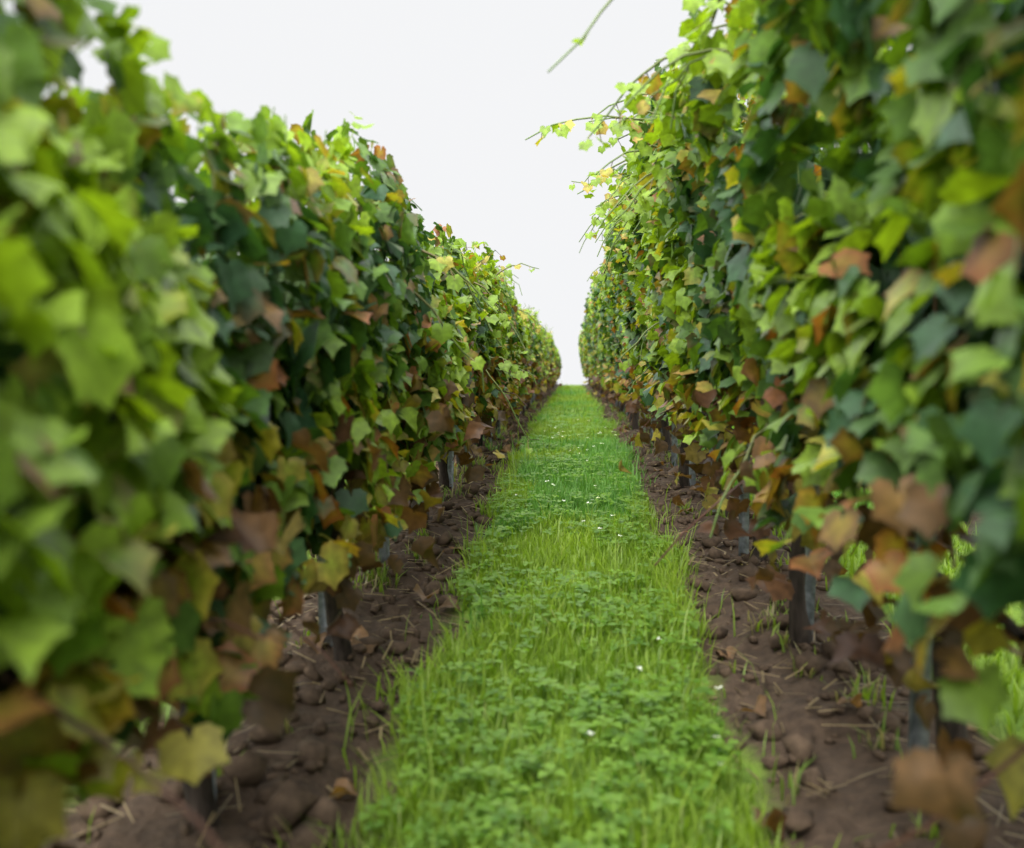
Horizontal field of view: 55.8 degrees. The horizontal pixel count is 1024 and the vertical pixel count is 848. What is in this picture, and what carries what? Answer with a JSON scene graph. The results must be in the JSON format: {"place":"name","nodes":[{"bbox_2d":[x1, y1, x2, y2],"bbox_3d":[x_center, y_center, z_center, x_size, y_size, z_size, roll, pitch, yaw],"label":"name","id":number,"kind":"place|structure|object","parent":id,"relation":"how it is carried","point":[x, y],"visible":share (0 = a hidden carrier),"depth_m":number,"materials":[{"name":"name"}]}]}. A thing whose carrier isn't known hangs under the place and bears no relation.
{"place":"outdoors","nodes":[
{"label":"outdoors","id":0,"kind":"place"},
{"bbox_2d":[0,0,911,384],"label":"sky","id":1,"kind":"structure","parent":0,"point":[453,90],"materials":[{"name":"white"}]},
{"bbox_2d":[42,384,1023,847],"bbox_3d":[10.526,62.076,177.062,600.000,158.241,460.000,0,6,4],"label":"ground","id":2,"kind":"structure","parent":0,"point":[152,824],"depth_m":2.47,"materials":[{"name":"brown soil"}]},
{"bbox_2d":[0,0,1023,847],"bbox_3d":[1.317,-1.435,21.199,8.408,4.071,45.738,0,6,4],"label":"vine","id":3,"kind":"object","parent":2,"relation":"on","point":[776,292],"depth_m":1.61,"materials":[{"name":"green plant"}]},
{"bbox_2d":[108,167,961,797],"bbox_3d":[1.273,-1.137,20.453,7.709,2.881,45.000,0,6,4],"label":"trellis posts","id":4,"kind":"object","parent":2,"relation":"on","point":[918,733],"depth_m":3.06,"materials":[{"name":"wood"}]},
{"bbox_2d":[47,389,1023,847],"bbox_3d":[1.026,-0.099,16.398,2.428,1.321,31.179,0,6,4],"label":"soil clods","id":5,"kind":"object","parent":2,"relation":"on","point":[281,797],"visible":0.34,"depth_m":2.57,"materials":[{"name":"brown soil"}]},
{"bbox_2d":[65,383,1023,847],"bbox_3d":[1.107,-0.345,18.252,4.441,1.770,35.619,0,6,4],"label":"grass","id":6,"kind":"structure","parent":0,"point":[571,427],"depth_m":2.68,"materials":[{"name":"green plant"}]}
]}

